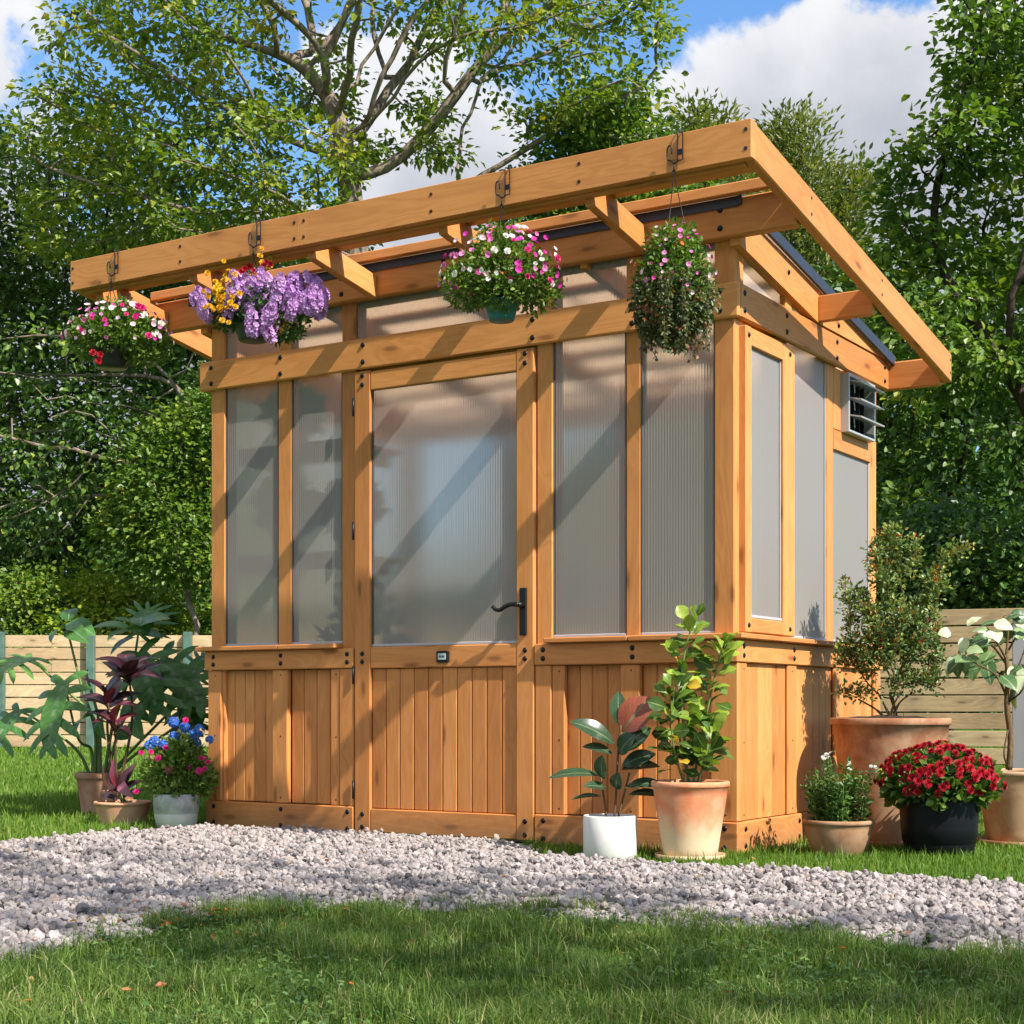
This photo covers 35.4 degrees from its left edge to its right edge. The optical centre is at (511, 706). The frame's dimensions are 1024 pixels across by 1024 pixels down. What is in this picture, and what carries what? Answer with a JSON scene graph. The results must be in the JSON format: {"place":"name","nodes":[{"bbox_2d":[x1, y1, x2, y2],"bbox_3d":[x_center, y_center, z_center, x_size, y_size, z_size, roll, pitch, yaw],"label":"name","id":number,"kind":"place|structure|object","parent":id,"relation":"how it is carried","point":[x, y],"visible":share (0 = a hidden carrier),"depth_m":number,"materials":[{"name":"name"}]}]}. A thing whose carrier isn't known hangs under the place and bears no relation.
{"place":"outdoors","nodes":[
{"label":"outdoors","id":0,"kind":"place"},
{"bbox_2d":[0,712,1023,1023],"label":"ground","id":1,"kind":"structure","parent":0,"point":[490,946],"depth_m":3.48,"materials":[{"name":"green plant"}]},
{"bbox_2d":[0,555,130,734],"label":"bush","id":2,"kind":"object","parent":1,"relation":"on","point":[16,587],"visible":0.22,"depth_m":23.58,"materials":[{"name":"green plant"}]},
{"bbox_2d":[0,556,191,722],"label":"bush","id":3,"kind":"object","parent":1,"relation":"on","point":[96,601],"visible":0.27,"depth_m":23.99,"materials":[{"name":"green plant"}]},
{"bbox_2d":[0,600,208,815],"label":"monstera","id":4,"kind":"object","parent":1,"relation":"on","point":[187,698],"visible":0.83,"depth_m":8.31,"materials":[{"name":"plant"}]},
{"bbox_2d":[0,305,211,572],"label":"tree","id":5,"kind":"object","parent":1,"relation":"on","point":[35,384],"visible":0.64,"depth_m":24.18,"materials":[{"name":"green plant"}]},
{"bbox_2d":[0,632,211,748],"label":"timber fence","id":6,"kind":"object","parent":1,"relation":"on","point":[90,652],"visible":0.09,"depth_m":21.39,"materials":[{"name":"beige wood"}]},
{"bbox_2d":[93,760,151,826],"bbox_3d":[-1.857,0.411,7.660,0.274,0.319,0.274,0,0,32],"label":"burgundy plant","id":7,"kind":"object","parent":1,"relation":"on","point":[131,810],"visible":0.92,"depth_m":7.60,"materials":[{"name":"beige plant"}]},
{"bbox_2d":[79,652,165,799],"bbox_3d":[-1.942,0.147,7.991,0.405,0.845,0.421,0,0,-21],"label":"cordyline","id":8,"kind":"object","parent":1,"relation":"on","point":[129,667],"visible":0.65,"depth_m":7.96,"materials":[{"name":"plant"}]},
{"bbox_2d":[58,362,211,734],"bbox_3d":[-4.643,-2.230,23.349,3.182,5.610,3.121,0,0,32],"label":"tree","id":9,"kind":"object","parent":1,"relation":"on","point":[157,545],"visible":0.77,"depth_m":22.81,"materials":[{"name":"green plant"}]},
{"bbox_2d":[89,571,211,734],"bbox_3d":[-5.362,-0.764,24.784,2.978,2.675,3.038,0,0,32],"label":"bush","id":10,"kind":"object","parent":1,"relation":"on","point":[176,601],"visible":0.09,"depth_m":24.46,"materials":[{"name":"green plant"}]},
{"bbox_2d":[0,71,309,734],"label":"tree","id":11,"kind":"object","parent":1,"relation":"on","point":[43,285],"visible":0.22,"depth_m":26.82,"materials":[{"name":"green plant"}]},
{"bbox_2d":[133,717,219,827],"bbox_3d":[-1.558,0.309,7.488,0.403,0.522,0.372,0,0,32],"label":"flower pot","id":12,"kind":"object","parent":1,"relation":"on","point":[178,798],"visible":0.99,"depth_m":7.42,"materials":[{"name":"plant"}]},
{"bbox_2d":[173,581,211,722],"bbox_3d":[-3.603,-0.996,25.073,3.861,3.258,3.493,0,0,-19],"label":"bush","id":13,"kind":"object","parent":1,"relation":"on","point":[208,602],"visible":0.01,"depth_m":24.48,"materials":[{"name":"green plant"}]},
{"bbox_2d":[0,0,691,270],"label":"tree","id":14,"kind":"object","parent":1,"relation":"on","point":[347,161],"visible":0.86,"depth_m":23.36,"materials":[{"name":"green plant"}]},
{"bbox_2d":[0,745,1006,843],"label":"grass","id":15,"kind":"structure","parent":1,"relation":"on","point":[37,781],"depth_m":10.99,"materials":[{"name":"green plant"}]},
{"bbox_2d":[1,376,1018,729],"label":"treeline","id":16,"kind":"object","parent":1,"relation":"on","point":[207,590],"depth_m":40.32,"materials":[{"name":"green plant"}]},
{"bbox_2d":[71,118,950,854],"bbox_3d":[0.017,-0.730,7.406,3.360,2.600,2.302,0,0,32],"label":"greenhouse","id":17,"kind":"object","parent":1,"relation":"on","point":[433,504],"visible":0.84,"depth_m":6.76,"materials":[{"name":"brown wood"}]},
{"bbox_2d":[107,249,122,276],"bbox_3d":[-1.771,-1.979,7.186,0.062,0.124,0.069,0,0,32],"label":"basket hook","id":18,"kind":"object","parent":17,"relation":"attached to","point":[116,266],"visible":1,"depth_m":7.16,"materials":[{"name":"black metal"}]},
{"bbox_2d":[60,277,173,370],"bbox_3d":[-1.739,-1.702,7.138,0.499,0.443,0.444,0,0,32],"label":"hanging basket","id":19,"kind":"object","parent":18,"relation":"hanging from","point":[116,351],"visible":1,"depth_m":7.08,"materials":[{"name":"plant"}]},
{"bbox_2d":[248,219,264,247],"bbox_3d":[-1.066,-1.979,6.742,0.062,0.124,0.069,0,0,32],"label":"basket hook","id":20,"kind":"object","parent":17,"relation":"attached to","point":[258,237],"visible":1,"depth_m":6.72,"materials":[{"name":"black metal"}]},
{"bbox_2d":[189,242,329,347],"bbox_3d":[-1.050,-1.737,6.699,0.583,0.498,0.362,0,0,-2],"label":"hanging basket","id":21,"kind":"object","parent":20,"relation":"hanging from","point":[249,308],"visible":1,"depth_m":6.60,"materials":[{"name":"plant"}]},
{"bbox_2d":[352,348,536,840],"bbox_3d":[-0.317,-0.464,6.880,0.942,2.044,0.100,0,0,32],"label":"door","id":22,"kind":"structure","parent":17,"relation":"in","point":[446,451],"depth_m":6.89,"materials":[{"name":"brown wood"}]},
{"bbox_2d":[495,166,512,197],"bbox_3d":[-0.024,-1.979,6.086,0.062,0.124,0.069,0,0,32],"label":"basket hook","id":23,"kind":"object","parent":17,"relation":"attached to","point":[506,186],"visible":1,"depth_m":6.07,"materials":[{"name":"black metal"}]},
{"bbox_2d":[437,196,567,323],"bbox_3d":[-0.037,-1.688,6.035,0.490,0.471,0.421,0,0,32],"label":"hanging basket","id":24,"kind":"object","parent":23,"relation":"hanging from","point":[522,290],"visible":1,"depth_m":5.99,"materials":[{"name":"plant"}]},
{"bbox_2d":[666,129,685,163],"bbox_3d":[0.589,-1.979,5.700,0.062,0.124,0.069,0,0,32],"label":"basket hook","id":25,"kind":"object","parent":17,"relation":"attached to","point":[679,151],"visible":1,"depth_m":5.68,"materials":[{"name":"black metal"}]},
{"bbox_2d":[627,162,724,362],"bbox_3d":[0.578,-1.567,5.664,0.332,0.714,0.309,0,0,32],"label":"hanging basket","id":26,"kind":"object","parent":25,"relation":"hanging from","point":[676,310],"visible":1,"depth_m":5.62,"materials":[{"name":"plant"}]},
{"bbox_2d":[739,321,794,636],"bbox_3d":[1.011,-0.918,6.421,0.069,1.264,0.505,0,0,32],"label":"side window","id":27,"kind":"structure","parent":17,"relation":"in","point":[766,364],"depth_m":6.40,"materials":[{"name":"brown wood"}]},
{"bbox_2d":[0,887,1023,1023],"bbox_3d":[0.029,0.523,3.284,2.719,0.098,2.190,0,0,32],"label":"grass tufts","id":28,"kind":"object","parent":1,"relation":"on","point":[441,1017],"visible":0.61,"depth_m":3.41,"materials":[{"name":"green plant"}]},
{"bbox_2d":[0,786,1023,883],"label":"grass strip","id":29,"kind":"object","parent":1,"relation":"on","point":[877,858],"depth_m":5.91,"materials":[{"name":"green plant"}]},
{"bbox_2d":[5,829,1023,1003],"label":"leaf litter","id":30,"kind":"object","parent":1,"relation":"on","point":[167,923],"visible":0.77,"depth_m":4.06,"materials":[{"name":"brown plant"}]},
{"bbox_2d":[73,894,1023,1023],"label":"clover","id":31,"kind":"object","parent":1,"relation":"on","point":[325,1021],"visible":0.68,"depth_m":3.35,"materials":[{"name":"green plant"}]},
{"bbox_2d":[549,691,659,858],"bbox_3d":[0.361,0.257,6.017,0.426,0.626,0.202,0,0,-19],"label":"rubber plant","id":32,"kind":"object","parent":1,"relation":"on","point":[610,835],"visible":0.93,"depth_m":5.99,"materials":[{"name":"green plant"}]},
{"bbox_2d":[470,58,745,230],"bbox_3d":[1.435,-4.581,24.648,4.748,10.309,4.350,0,0,32],"label":"tree","id":33,"kind":"object","parent":1,"relation":"on","point":[644,111],"visible":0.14,"depth_m":23.87,"materials":[{"name":"green plant"}]},
{"bbox_2d":[655,851,724,861],"bbox_3d":[0.664,0.559,5.980,0.262,0.022,0.262,0,0,32],"label":"saucer","id":34,"kind":"object","parent":1,"relation":"on","point":[658,855],"visible":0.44,"depth_m":5.88,"materials":[{"name":"ceramic"}]},
{"bbox_2d":[647,603,743,856],"bbox_3d":[0.678,0.087,5.981,0.369,0.945,0.319,0,0,-1],"label":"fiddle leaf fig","id":35,"kind":"object","parent":34,"relation":"on","point":[690,813],"visible":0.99,"depth_m":5.92,"materials":[{"name":"plant"}]},
{"bbox_2d":[654,82,766,195],"bbox_3d":[3.230,-5.294,29.046,4.234,11.741,4.126,0,0,32],"label":"tree","id":36,"kind":"object","parent":1,"relation":"on","point":[694,122],"visible":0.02,"depth_m":28.48,"materials":[{"name":"green plant"}]},
{"bbox_2d":[717,121,807,241],"bbox_3d":[4.846,-5.762,32.952,4.227,12.673,4.585,0,0,32],"label":"tree","id":37,"kind":"object","parent":1,"relation":"on","point":[756,174],"depth_m":32.62,"materials":[{"name":"green plant"}]},
{"bbox_2d":[743,91,904,512],"bbox_3d":[5.113,-5.383,29.967,4.642,11.922,3.869,0,0,-5],"label":"tree","id":38,"kind":"object","parent":1,"relation":"on","point":[806,164],"visible":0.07,"depth_m":29.55,"materials":[{"name":"green plant"}]},
{"bbox_2d":[800,751,879,856],"bbox_3d":[1.249,0.368,6.145,0.285,0.405,0.310,0,0,-9],"label":"herb bowl","id":39,"kind":"object","parent":1,"relation":"on","point":[834,824],"visible":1,"depth_m":6.06,"materials":[{"name":"ceramic"}]},
{"bbox_2d":[793,142,916,510],"bbox_3d":[6.665,-5.191,30.888,3.702,11.549,4.055,0,0,-40],"label":"tree","id":40,"kind":"object","parent":1,"relation":"on","point":[855,203],"visible":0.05,"depth_m":30.52,"materials":[{"name":"green plant"}]},
{"bbox_2d":[869,841,903,846],"bbox_3d":[1.570,0.557,6.660,0.440,0.026,0.440,0,0,32],"label":"saucer","id":41,"kind":"object","parent":1,"relation":"on","point":[885,843],"visible":0.08,"depth_m":6.45,"materials":[{"name":"ceramic"}]},
{"bbox_2d":[829,520,982,841],"bbox_3d":[1.603,-0.110,6.639,0.572,1.334,0.494,0,0,32],"label":"potted shrub","id":42,"kind":"object","parent":41,"relation":"on","point":[863,743],"visible":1,"depth_m":6.61,"materials":[{"name":"green plant"}]},
{"bbox_2d":[876,502,946,712],"bbox_3d":[4.549,-0.965,19.552,2.764,3.084,2.610,0,0,6],"label":"bush","id":43,"kind":"object","parent":1,"relation":"on","point":[886,505],"depth_m":19.25,"materials":[{"name":"green plant"}]},
{"bbox_2d":[811,223,1023,730],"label":"tree","id":44,"kind":"object","parent":1,"relation":"on","point":[935,471],"visible":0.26,"depth_m":20.39,"materials":[{"name":"green plant"}]},
{"bbox_2d":[813,261,1023,539],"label":"tree","id":45,"kind":"object","parent":1,"relation":"on","point":[881,453],"depth_m":26.48,"materials":[{"name":"green plant"}]},
{"bbox_2d":[820,0,1023,478],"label":"tree","id":46,"kind":"object","parent":1,"relation":"on","point":[981,78],"visible":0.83,"depth_m":16.27,"materials":[{"name":"green plant"}]},
{"bbox_2d":[873,739,1007,858],"bbox_3d":[1.629,0.348,6.116,0.487,0.444,0.482,0,0,32],"label":"chrysanthemum","id":47,"kind":"object","parent":1,"relation":"on","point":[940,792],"visible":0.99,"depth_m":5.99,"materials":[{"name":"red plant"}]},
{"bbox_2d":[876,608,1023,763],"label":"timber fence","id":48,"kind":"object","parent":1,"relation":"on","point":[964,704],"visible":0.07,"depth_m":15.10,"materials":[{"name":"beige wood"}]},
{"bbox_2d":[876,483,1023,730],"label":"bush","id":49,"kind":"object","parent":1,"relation":"on","point":[979,513],"visible":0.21,"depth_m":18.13,"materials":[{"name":"green plant"}]},
{"bbox_2d":[904,498,1023,712],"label":"bush","id":50,"kind":"object","parent":1,"relation":"on","point":[993,552],"visible":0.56,"depth_m":16.92,"materials":[{"name":"green plant"}]},
{"bbox_2d":[977,836,1023,847],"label":"saucer","id":51,"kind":"object","parent":1,"relation":"on","point":[1001,843],"visible":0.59,"depth_m":6.52,"materials":[{"name":"ceramic"}]},
{"bbox_2d":[938,609,1023,841],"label":"variegated tree","id":52,"kind":"object","parent":51,"relation":"on","point":[1003,820],"visible":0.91,"depth_m":6.57,"materials":[{"name":"green plant"}]},
{"bbox_2d":[1012,619,1023,767],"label":"metal post","id":53,"kind":"object","parent":1,"relation":"on","point":[1018,711],"visible":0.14,"depth_m":7.46,"materials":[{"name":"white metal"}]},
{"bbox_2d":[0,0,1023,602],"label":"sky","id":54,"kind":"structure","parent":0,"point":[851,54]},
{"label":"gravel path","id":55,"kind":"structure","parent":0,"visible":0},
{"bbox_2d":[0,822,1023,961],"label":"gravel","id":56,"kind":"structure","parent":55,"relation":"on","point":[103,869],"depth_m":4.88,"materials":[{"name":"grey gravel"}]}
]}

